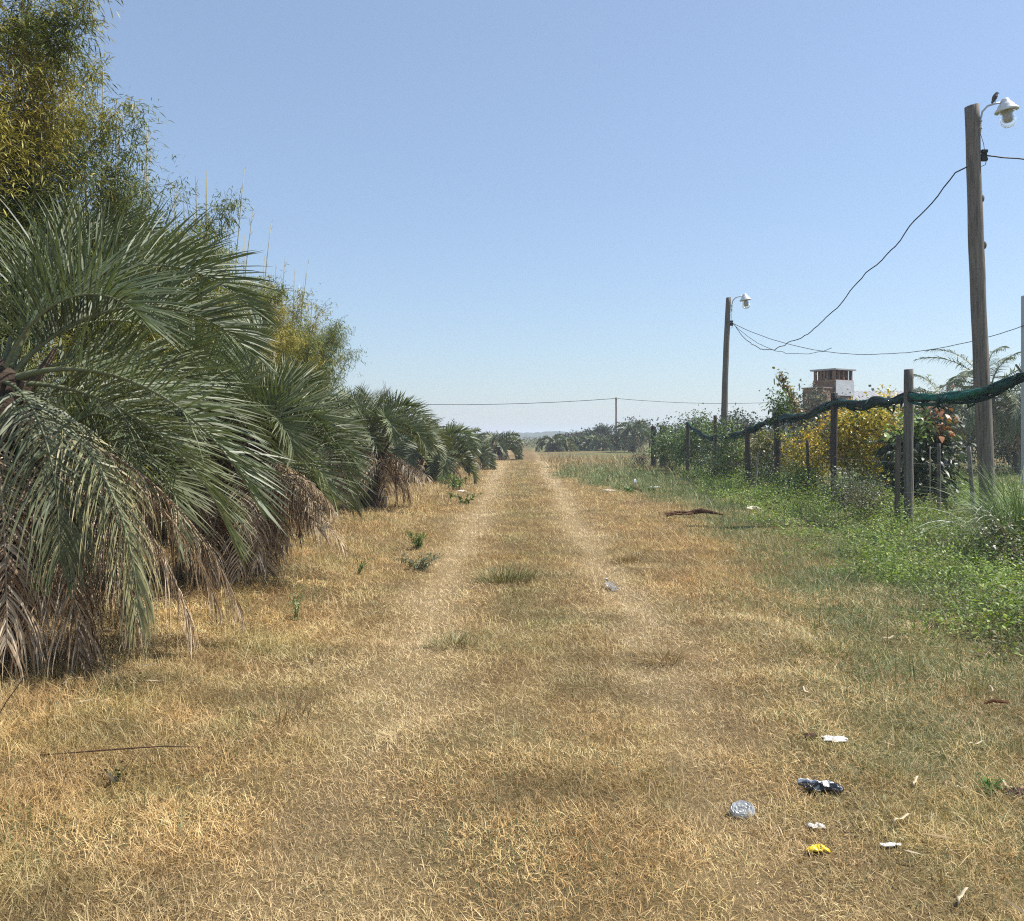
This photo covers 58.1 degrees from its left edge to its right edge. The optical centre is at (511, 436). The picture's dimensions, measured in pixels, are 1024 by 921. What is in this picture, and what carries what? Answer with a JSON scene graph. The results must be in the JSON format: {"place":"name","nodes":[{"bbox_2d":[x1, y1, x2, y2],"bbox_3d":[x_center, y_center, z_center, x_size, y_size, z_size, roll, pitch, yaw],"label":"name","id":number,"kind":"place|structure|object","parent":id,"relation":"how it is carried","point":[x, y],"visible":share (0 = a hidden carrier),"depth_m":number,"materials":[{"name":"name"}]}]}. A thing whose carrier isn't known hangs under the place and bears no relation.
{"place":"outdoors","nodes":[
{"label":"outdoors","id":0,"kind":"place"},
{"bbox_2d":[0,439,1023,920],"bbox_3d":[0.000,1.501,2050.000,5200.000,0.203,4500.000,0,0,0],"label":"ground","id":1,"kind":"structure","parent":0,"point":[398,857],"depth_m":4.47,"materials":[{"name":"beige plant"}]},
{"bbox_2d":[0,0,148,443],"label":"bamboo clump","id":2,"kind":"object","parent":1,"relation":"on","point":[49,140],"visible":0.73,"depth_m":9.54,"materials":[{"name":"green plant"}]},
{"bbox_2d":[2,67,173,557],"bbox_3d":[-4.988,-1.481,10.885,2.213,5.914,2.001,0,0,0],"label":"bamboo clump","id":3,"kind":"object","parent":1,"relation":"on","point":[134,188],"visible":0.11,"depth_m":10.76,"materials":[{"name":"green plant"}]},
{"bbox_2d":[1,338,227,617],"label":"jelly palm","id":4,"kind":"object","parent":1,"relation":"on","point":[105,415],"visible":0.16,"depth_m":7.71,"materials":[{"name":"green plant"}]},
{"bbox_2d":[103,760,129,785],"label":"weed plant","id":5,"kind":"object","parent":1,"relation":"on","point":[115,778],"visible":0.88,"depth_m":4.00,"materials":[{"name":"green plant"}]},
{"bbox_2d":[39,745,201,755],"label":"dry twig","id":6,"kind":"object","parent":1,"relation":"on","point":[117,749],"visible":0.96,"depth_m":4.25,"materials":[{"name":"wood"}]},
{"bbox_2d":[34,107,214,548],"bbox_3d":[-5.141,-1.448,11.787,2.498,5.871,2.497,0,0,43],"label":"bamboo clump","id":7,"kind":"object","parent":1,"relation":"on","point":[174,236],"visible":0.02,"depth_m":11.78,"materials":[{"name":"green plant"}]},
{"bbox_2d":[0,170,296,683],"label":"jelly palm","id":8,"kind":"object","parent":1,"relation":"on","point":[35,503],"visible":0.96,"depth_m":5.98,"materials":[{"name":"green plant"}]},
{"bbox_2d":[59,134,269,539],"bbox_3d":[-5.134,-1.380,12.746,2.952,5.729,2.907,0,0,35],"label":"bamboo clump","id":9,"kind":"object","parent":1,"relation":"on","point":[230,205],"visible":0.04,"depth_m":12.67,"materials":[{"name":"green plant"}]},
{"bbox_2d":[137,164,300,515],"bbox_3d":[-4.955,-1.474,14.964,2.595,5.881,2.933,0,0,26],"label":"bamboo clump","id":10,"kind":"object","parent":1,"relation":"on","point":[280,294],"visible":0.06,"depth_m":14.94,"materials":[{"name":"green plant"}]},
{"bbox_2d":[133,391,336,539],"bbox_3d":[-4.066,0.504,13.158,3.085,2.892,3.104,2,2,0],"label":"jelly palm","id":11,"kind":"object","parent":1,"relation":"on","point":[297,464],"visible":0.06,"depth_m":13.16,"materials":[{"name":"green plant"}]},
{"bbox_2d":[97,308,381,590],"bbox_3d":[-2.793,0.141,9.541,3.007,3.097,3.055,1,3,0],"label":"jelly palm","id":12,"kind":"object","parent":1,"relation":"on","point":[333,428],"visible":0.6,"depth_m":9.17,"materials":[{"name":"green plant"}]},
{"bbox_2d":[184,207,308,459],"bbox_3d":[-5.068,-1.258,16.308,2.817,5.616,2.850,0,0,0],"label":"bamboo clump","id":13,"kind":"object","parent":1,"relation":"on","point":[288,343],"visible":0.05,"depth_m":16.51,"materials":[{"name":"green plant"}]},
{"bbox_2d":[218,243,328,482],"bbox_3d":[-5.008,-1.045,17.788,3.566,5.490,2.866,0,0,38],"label":"bamboo clump","id":14,"kind":"object","parent":1,"relation":"on","point":[296,318],"visible":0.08,"depth_m":17.77,"materials":[{"name":"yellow plant"}]},
{"bbox_2d":[231,688,335,723],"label":"grass tuft","id":15,"kind":"object","parent":1,"relation":"on","point":[286,712],"visible":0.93,"depth_m":4.98,"materials":[{"name":"plant"}]},
{"bbox_2d":[287,588,306,620],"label":"weed plant","id":16,"kind":"object","parent":1,"relation":"on","point":[296,610],"visible":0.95,"depth_m":7.61,"materials":[{"name":"green plant"}]},
{"bbox_2d":[256,261,355,486],"bbox_3d":[-5.053,-1.124,19.222,2.771,5.281,3.134,0,0,39],"label":"bamboo clump","id":17,"kind":"object","parent":1,"relation":"on","point":[313,326],"visible":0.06,"depth_m":19.23,"materials":[{"name":"green plant"}]},
{"bbox_2d":[266,275,371,498],"bbox_3d":[-4.709,-0.833,20.564,3.130,5.653,3.041,0,0,-19],"label":"bamboo clump","id":18,"kind":"object","parent":1,"relation":"on","point":[330,338],"visible":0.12,"depth_m":20.69,"materials":[{"name":"green plant"}]},
{"bbox_2d":[287,304,352,402],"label":"bamboo clump","id":19,"kind":"object","parent":1,"relation":"on","point":[327,353],"depth_m":23.11,"materials":[{"name":"green plant"}]},
{"bbox_2d":[299,394,390,498],"bbox_3d":[-4.319,0.221,21.558,2.918,2.740,3.010,0,0,23],"label":"jelly palm","id":20,"kind":"object","parent":1,"relation":"on","point":[316,486],"visible":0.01,"depth_m":21.36,"materials":[{"name":"green plant"}]},
{"bbox_2d":[309,383,457,512],"bbox_3d":[-2.856,0.388,18.607,3.480,3.022,3.244,1,1,0],"label":"jelly palm","id":21,"kind":"object","parent":1,"relation":"on","point":[395,423],"visible":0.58,"depth_m":18.21,"materials":[{"name":"green plant"}]},
{"bbox_2d":[402,528,427,548],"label":"weed plant","id":22,"kind":"object","parent":1,"relation":"on","point":[417,543],"visible":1,"depth_m":12.38,"materials":[{"name":"green plant"}]},
{"bbox_2d":[391,552,443,570],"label":"weed plant","id":23,"kind":"object","parent":1,"relation":"on","point":[423,560],"visible":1,"depth_m":10.41,"materials":[{"name":"green plant"}]},
{"bbox_2d":[384,423,452,476],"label":"jelly palm","id":24,"kind":"object","parent":1,"relation":"on","point":[420,467],"visible":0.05,"depth_m":33.61,"materials":[{"name":"green plant"}]},
{"bbox_2d":[389,422,481,484],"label":"jelly palm","id":25,"kind":"object","parent":1,"relation":"on","point":[436,466],"visible":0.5,"depth_m":29.12,"materials":[{"name":"green plant"}]},
{"bbox_2d":[413,622,485,649],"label":"grass tuft","id":26,"kind":"object","parent":1,"relation":"on","point":[454,639],"visible":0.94,"depth_m":6.61,"materials":[{"name":"plant"}]},
{"bbox_2d":[436,474,468,489],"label":"weed plant","id":27,"kind":"object","parent":1,"relation":"on","point":[454,480],"visible":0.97,"depth_m":25.80,"materials":[{"name":"green plant"}]},
{"bbox_2d":[447,491,486,503],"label":"weed plant","id":28,"kind":"object","parent":1,"relation":"on","point":[466,499],"visible":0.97,"depth_m":20.73,"materials":[{"name":"green plant"}]},
{"bbox_2d":[448,430,498,469],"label":"jelly palm","id":29,"kind":"object","parent":1,"relation":"on","point":[486,455],"visible":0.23,"depth_m":41.66,"materials":[{"name":"green plant"}]},
{"bbox_2d":[480,430,523,459],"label":"jelly palm","id":30,"kind":"object","parent":1,"relation":"on","point":[505,445],"visible":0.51,"depth_m":59.74,"materials":[{"name":"green plant"}]},
{"bbox_2d":[463,559,546,583],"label":"grass tuft","id":31,"kind":"object","parent":1,"relation":"on","point":[508,575],"visible":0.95,"depth_m":9.60,"materials":[{"name":"plant"}]},
{"bbox_2d":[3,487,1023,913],"bbox_3d":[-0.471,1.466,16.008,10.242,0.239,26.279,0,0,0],"label":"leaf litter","id":32,"kind":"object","parent":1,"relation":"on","point":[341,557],"visible":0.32,"depth_m":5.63,"materials":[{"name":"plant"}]},
{"bbox_2d":[48,384,1013,453],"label":"treeline","id":33,"kind":"object","parent":1,"relation":"on","point":[613,440],"visible":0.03,"depth_m":91.23,"materials":[{"name":"plant"}]},
{"bbox_2d":[535,433,568,451],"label":"field palm","id":34,"kind":"object","parent":1,"relation":"on","point":[548,444],"visible":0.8,"depth_m":91.72,"materials":[{"name":"green plant"}]},
{"bbox_2d":[554,437,578,451],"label":"field palm","id":35,"kind":"object","parent":1,"relation":"on","point":[570,444],"visible":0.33,"depth_m":92.39,"materials":[{"name":"green plant"}]},
{"bbox_2d":[565,434,592,450],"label":"field palm","id":36,"kind":"object","parent":1,"relation":"on","point":[574,437],"visible":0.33,"depth_m":99.22,"materials":[{"name":"green plant"}]},
{"bbox_2d":[576,434,601,450],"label":"field palm","id":37,"kind":"object","parent":1,"relation":"on","point":[584,445],"visible":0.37,"depth_m":98.53,"materials":[{"name":"green plant"}]},
{"bbox_2d":[577,427,602,440],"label":"palm tree","id":38,"kind":"object","parent":1,"relation":"on","point":[587,432],"visible":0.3,"depth_m":111.41,"materials":[{"name":"green plant"}]},
{"bbox_2d":[586,434,613,450],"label":"field palm","id":39,"kind":"object","parent":1,"relation":"on","point":[597,441],"visible":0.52,"depth_m":96.63,"materials":[{"name":"green plant"}]},
{"bbox_2d":[592,423,612,439],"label":"palm tree","id":40,"kind":"object","parent":1,"relation":"on","point":[602,428],"visible":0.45,"depth_m":115.41,"materials":[{"name":"green plant"}]},
{"bbox_2d":[615,397,616,450],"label":"service pole","id":41,"kind":"object","parent":1,"relation":"on","point":[616,413],"visible":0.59,"depth_m":95.93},
{"bbox_2d":[423,398,614,404],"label":"overhead line","id":42,"kind":"object","parent":41,"relation":"attached to","point":[494,404],"visible":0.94,"depth_m":97.79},
{"bbox_2d":[606,547,649,562],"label":"grass tuft","id":43,"kind":"object","parent":1,"relation":"on","point":[628,557],"visible":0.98,"depth_m":11.27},
{"bbox_2d":[610,419,650,451],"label":"field palm","id":44,"kind":"object","parent":1,"relation":"on","point":[641,434],"visible":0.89,"depth_m":87.27,"materials":[{"name":"green plant"}]},
{"bbox_2d":[626,447,650,467],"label":"weedy bush","id":45,"kind":"object","parent":1,"relation":"on","point":[641,458],"visible":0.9,"depth_m":44.83,"materials":[{"name":"green plant"}]},
{"bbox_2d":[651,426,656,466],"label":"fence post","id":46,"kind":"object","parent":1,"relation":"on","point":[653,428],"visible":0.6,"depth_m":44.49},
{"bbox_2d":[622,636,697,666],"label":"grass tuft","id":47,"kind":"object","parent":1,"relation":"on","point":[656,651],"visible":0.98,"depth_m":6.33,"materials":[{"name":"plant"}]},
{"bbox_2d":[638,422,685,470],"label":"hedge shrub","id":48,"kind":"object","parent":1,"relation":"on","point":[663,446],"visible":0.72,"depth_m":40.31,"materials":[{"name":"green plant"}]},
{"bbox_2d":[646,411,710,459],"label":"garden tree","id":49,"kind":"object","parent":1,"relation":"on","point":[674,431],"visible":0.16,"depth_m":59.76,"materials":[{"name":"green plant"}]},
{"bbox_2d":[686,422,689,471],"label":"fence post","id":50,"kind":"object","parent":1,"relation":"on","point":[687,445],"visible":0.81,"depth_m":35.94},
{"bbox_2d":[664,403,719,469],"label":"hedge shrub","id":51,"kind":"object","parent":1,"relation":"on","point":[693,440],"visible":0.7,"depth_m":36.74,"materials":[{"name":"green plant"}]},
{"bbox_2d":[663,508,723,516],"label":"fallen branch","id":52,"kind":"object","parent":1,"relation":"on","point":[694,511],"visible":0.99,"depth_m":16.68,"materials":[{"name":"wood"}]},
{"bbox_2d":[680,444,738,479],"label":"weedy bush","id":53,"kind":"object","parent":1,"relation":"on","point":[713,468],"visible":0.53,"depth_m":31.27,"materials":[{"name":"green plant"}]},
{"bbox_2d":[713,415,716,472],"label":"fence post","id":54,"kind":"object","parent":1,"relation":"on","point":[715,422],"visible":0.49,"depth_m":31.71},
{"bbox_2d":[693,423,743,471],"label":"hedge shrub","id":55,"kind":"object","parent":1,"relation":"on","point":[709,447],"visible":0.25,"depth_m":33.04,"materials":[{"name":"green plant"}]},
{"bbox_2d":[692,403,767,459],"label":"garden tree","id":56,"kind":"object","parent":1,"relation":"on","point":[744,422],"visible":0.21,"depth_m":51.49,"materials":[{"name":"green plant"}]},
{"bbox_2d":[703,416,758,481],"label":"hedge shrub","id":57,"kind":"object","parent":1,"relation":"on","point":[726,458],"visible":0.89,"depth_m":29.15,"materials":[{"name":"green plant"}]},
{"bbox_2d":[721,294,750,467],"bbox_3d":[8.250,-1.816,33.980,1.140,6.908,0.428,0,0,0],"label":"lamp post","id":58,"kind":"object","parent":1,"relation":"on","point":[745,298],"visible":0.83,"depth_m":33.91,"materials":[{"name":"weathered timber"},{"name":"painted metal"},{"name":"glass"}]},
{"bbox_2d":[733,323,1023,354],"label":"overhead cable","id":59,"kind":"object","parent":58,"relation":"attached to","point":[876,354],"visible":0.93,"depth_m":28.65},
{"bbox_2d":[730,800,754,818],"bbox_3d":[0.951,1.537,3.804,0.103,0.020,0.091,-6,24,0],"label":"plastic disc","id":60,"kind":"object","parent":1,"relation":"on","point":[742,806],"visible":0.98,"depth_m":3.80,"materials":[{"name":"plastic"}]},
{"bbox_2d":[745,426,751,483],"bbox_3d":[6.816,0.686,26.558,0.211,1.969,0.172,0,0,0],"label":"fence post","id":61,"kind":"object","parent":1,"relation":"on","point":[747,453],"visible":0.71,"depth_m":26.49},
{"bbox_2d":[722,413,781,477],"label":"hedge shrub","id":62,"kind":"object","parent":1,"relation":"on","point":[740,462],"visible":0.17,"depth_m":30.27,"materials":[{"name":"green plant"}]},
{"bbox_2d":[731,425,805,482],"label":"hedge shrub","id":63,"kind":"object","parent":1,"relation":"on","point":[761,446],"visible":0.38,"depth_m":26.80,"materials":[{"name":"green plant"}]},
{"bbox_2d":[739,441,804,487],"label":"weedy bush","id":64,"kind":"object","parent":1,"relation":"on","point":[768,469],"visible":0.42,"depth_m":25.54,"materials":[{"name":"green plant"}]},
{"bbox_2d":[774,414,779,490],"bbox_3d":[7.049,0.520,24.546,0.189,2.316,0.173,0,0,0],"label":"fence post","id":65,"kind":"object","parent":1,"relation":"on","point":[776,451],"visible":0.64,"depth_m":24.48,"materials":[{"name":"wood"}]},
{"bbox_2d":[759,387,797,479],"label":"hedge shrub","id":66,"kind":"object","parent":1,"relation":"on","point":[781,407],"visible":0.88,"depth_m":24.40,"materials":[{"name":"green plant"}]},
{"bbox_2d":[768,408,802,464],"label":"white wall","id":67,"kind":"structure","parent":1,"relation":"on","point":[785,429],"depth_m":47.50,"materials":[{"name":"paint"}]},
{"bbox_2d":[772,367,807,460],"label":"vine branch","id":68,"kind":"object","parent":1,"relation":"on","point":[781,379],"visible":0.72,"depth_m":25.56,"materials":[{"name":"green plant"}]},
{"bbox_2d":[557,463,1023,697],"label":"long grass","id":69,"kind":"structure","parent":1,"relation":"on","point":[672,483],"depth_m":12.34,"materials":[{"name":"plant"}]},
{"bbox_2d":[765,456,826,497],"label":"weedy bush","id":70,"kind":"object","parent":1,"relation":"on","point":[795,475],"visible":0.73,"depth_m":21.61,"materials":[{"name":"green plant"}]},
{"bbox_2d":[770,418,829,490],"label":"yellow bush","id":71,"kind":"object","parent":1,"relation":"on","point":[799,454],"visible":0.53,"depth_m":23.28,"materials":[{"name":"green plant"}]},
{"bbox_2d":[806,440,809,498],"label":"fence post","id":72,"kind":"object","parent":1,"relation":"on","point":[807,457],"visible":0.69,"depth_m":21.29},
{"bbox_2d":[765,370,863,465],"bbox_3d":[12.308,-0.585,38.442,4.978,4.387,4.753,0,0,0],"label":"garden tree","id":73,"kind":"object","parent":1,"relation":"on","point":[817,401],"visible":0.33,"depth_m":38.08,"materials":[{"name":"green plant"}]},
{"bbox_2d":[806,844,830,852],"bbox_3d":[1.135,1.527,3.426,0.093,0.029,0.058,0,0,0],"label":"snack wrapper","id":74,"kind":"object","parent":1,"relation":"on","point":[816,847],"visible":0.97,"depth_m":3.41,"materials":[{"name":"plastic"}]},
{"bbox_2d":[797,778,844,792],"bbox_3d":[1.327,1.498,3.957,0.188,0.046,0.114,0,0,9],"label":"plastic bag","id":75,"kind":"object","parent":1,"relation":"on","point":[820,786],"visible":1,"depth_m":3.94,"materials":[{"name":"plastic"}]},
{"bbox_2d":[801,368,855,465],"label":"watchtower","id":76,"kind":"structure","parent":1,"relation":"on","point":[838,377],"depth_m":43.46,"materials":[{"name":"paint"}]},
{"bbox_2d":[783,633,876,662],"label":"grass tuft","id":77,"kind":"object","parent":1,"relation":"on","point":[864,651],"visible":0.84,"depth_m":6.54,"materials":[{"name":"plant"}]},
{"bbox_2d":[830,393,837,502],"bbox_3d":[6.908,0.356,19.756,0.170,2.586,0.160,0,0,0],"label":"fence post","id":78,"kind":"object","parent":1,"relation":"on","point":[833,432],"visible":0.66,"depth_m":19.69,"materials":[{"name":"wood"}]},
{"bbox_2d":[821,735,847,741],"bbox_3d":[1.596,1.489,4.552,0.130,0.017,0.086,0,0,0],"label":"paper scrap","id":79,"kind":"object","parent":1,"relation":"on","point":[842,738],"visible":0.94,"depth_m":4.54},
{"bbox_2d":[797,384,903,495],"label":"yellow bush","id":80,"kind":"object","parent":1,"relation":"on","point":[861,431],"visible":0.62,"depth_m":21.51,"materials":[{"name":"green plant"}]},
{"bbox_2d":[678,443,1023,665],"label":"weeds","id":81,"kind":"object","parent":1,"relation":"on","point":[999,585],"visible":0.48,"depth_m":11.75,"materials":[{"name":"green plant"}]},
{"bbox_2d":[809,456,903,511],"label":"shrub","id":82,"kind":"object","parent":1,"relation":"on","point":[835,480],"visible":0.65,"depth_m":18.52,"materials":[{"name":"green plant"}]},
{"bbox_2d":[830,474,900,521],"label":"shrub","id":83,"kind":"object","parent":1,"relation":"on","point":[851,498],"visible":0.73,"depth_m":16.49,"materials":[{"name":"green plant"}]},
{"bbox_2d":[853,390,940,418],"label":"roof canopy","id":84,"kind":"object","parent":1,"relation":"on","point":[861,393],"visible":0.18,"depth_m":45.93,"materials":[{"name":"metal"}]},
{"bbox_2d":[894,435,901,525],"bbox_3d":[6.463,0.809,15.429,0.119,1.684,0.100,0,0,0],"label":"fence post","id":85,"kind":"object","parent":1,"relation":"on","point":[897,469],"visible":0.72,"depth_m":15.39,"materials":[{"name":"wood"}]},
{"bbox_2d":[903,369,913,526],"bbox_3d":[6.641,0.260,15.429,0.171,2.788,0.168,0,0,0],"label":"fence post","id":86,"kind":"object","parent":1,"relation":"on","point":[908,433],"visible":0.84,"depth_m":15.37,"materials":[{"name":"wood"}]},
{"bbox_2d":[687,372,1023,442],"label":"shade net","id":87,"kind":"object","parent":86,"relation":"attached to","point":[977,395],"visible":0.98,"depth_m":15.83,"materials":[{"name":"fabric"}]},
{"bbox_2d":[698,448,1022,467],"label":"fence wire","id":88,"kind":"object","parent":86,"relation":"attached to","point":[894,462],"visible":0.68,"depth_m":15.38,"materials":[{"name":"grey paint"}]},
{"bbox_2d":[860,374,975,508],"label":"leafy bush","id":89,"kind":"object","parent":1,"relation":"on","point":[929,432],"visible":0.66,"depth_m":18.46,"materials":[{"name":"green plant"}]},
{"bbox_2d":[929,446,930,511],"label":"fence post","id":90,"kind":"object","parent":1,"relation":"on","point":[929,474],"visible":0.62,"depth_m":16.99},
{"bbox_2d":[937,443,940,512],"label":"fence post","id":91,"kind":"object","parent":1,"relation":"on","point":[938,467],"visible":0.66,"depth_m":17.21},
{"bbox_2d":[895,382,1003,471],"bbox_3d":[19.297,-0.398,40.579,5.157,4.012,5.057,0,0,-17],"label":"garden tree","id":92,"kind":"object","parent":1,"relation":"on","point":[966,445],"visible":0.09,"depth_m":39.69,"materials":[{"name":"green plant"}]},
{"bbox_2d":[890,479,1010,551],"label":"tall grass clump","id":93,"kind":"object","parent":1,"relation":"on","point":[961,519],"visible":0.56,"depth_m":11.89,"materials":[{"name":"plant"}]},
{"bbox_2d":[900,373,1003,469],"bbox_3d":[17.005,-0.563,36.081,3.833,4.410,3.701,0,0,0],"label":"queen palm","id":94,"kind":"object","parent":1,"relation":"on","point":[962,411],"visible":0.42,"depth_m":35.63,"materials":[{"name":"green plant"}]},
{"bbox_2d":[913,346,1020,445],"bbox_3d":[19.019,-0.981,36.532,5.558,5.228,5.184,0,0,0],"label":"queen palm","id":95,"kind":"object","parent":1,"relation":"on","point":[1015,395],"visible":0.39,"depth_m":36.44,"materials":[{"name":"green plant"}]},
{"bbox_2d":[966,447,977,523],"bbox_3d":[7.719,0.920,15.429,0.214,1.501,0.080,0,0,0],"label":"fence post","id":96,"kind":"object","parent":1,"relation":"on","point":[969,456],"visible":0.46,"depth_m":15.40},
{"bbox_2d":[922,451,1023,553],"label":"tall grass clump","id":97,"kind":"object","parent":1,"relation":"on","point":[1018,505],"visible":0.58,"depth_m":11.81,"materials":[{"name":"plant"}]},
{"bbox_2d":[956,398,1015,470],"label":"garden tree","id":98,"kind":"object","parent":1,"relation":"on","point":[1009,459],"visible":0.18,"depth_m":40.77,"materials":[{"name":"green plant"}]},
{"bbox_2d":[949,507,1023,569],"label":"weedy bush","id":99,"kind":"object","parent":1,"relation":"on","point":[998,541],"visible":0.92,"depth_m":10.68,"materials":[{"name":"green plant"}]},
{"bbox_2d":[976,772,1004,797],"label":"weed plant","id":100,"kind":"object","parent":1,"relation":"on","point":[987,785],"visible":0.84,"depth_m":4.03,"materials":[{"name":"green plant"}]},
{"bbox_2d":[964,97,1019,516],"bbox_3d":[8.450,-2.157,16.230,0.921,7.606,0.398,0,0,0],"label":"lamp post","id":101,"kind":"object","parent":1,"relation":"on","point":[976,155],"visible":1,"depth_m":16.15,"materials":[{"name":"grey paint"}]},
{"bbox_2d":[736,167,966,350],"bbox_3d":[8.071,-3.703,25.116,0.136,2.115,17.739,0,0,1],"label":"overhead cable","id":102,"kind":"object","parent":101,"relation":"attached to","point":[870,268],"visible":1,"depth_m":20.49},
{"bbox_2d":[971,380,1020,473],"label":"queen palm","id":103,"kind":"object","parent":1,"relation":"on","point":[1016,427],"visible":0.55,"depth_m":36.35,"materials":[{"name":"green plant"}]},
{"bbox_2d":[1015,296,1023,490],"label":"steel post","id":104,"kind":"object","parent":1,"relation":"on","point":[1022,384],"visible":0.69,"depth_m":24.55,"materials":[{"name":"metal"}]},
{"bbox_2d":[0,0,1023,432],"label":"sky","id":105,"kind":"structure","parent":0,"point":[505,203],"materials":[{"name":"blue"}]},
{"bbox_2d":[385,431,975,438],"bbox_3d":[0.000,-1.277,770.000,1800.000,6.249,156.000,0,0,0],"label":"hills","id":106,"kind":"structure","parent":0,"point":[538,434],"depth_m":718.09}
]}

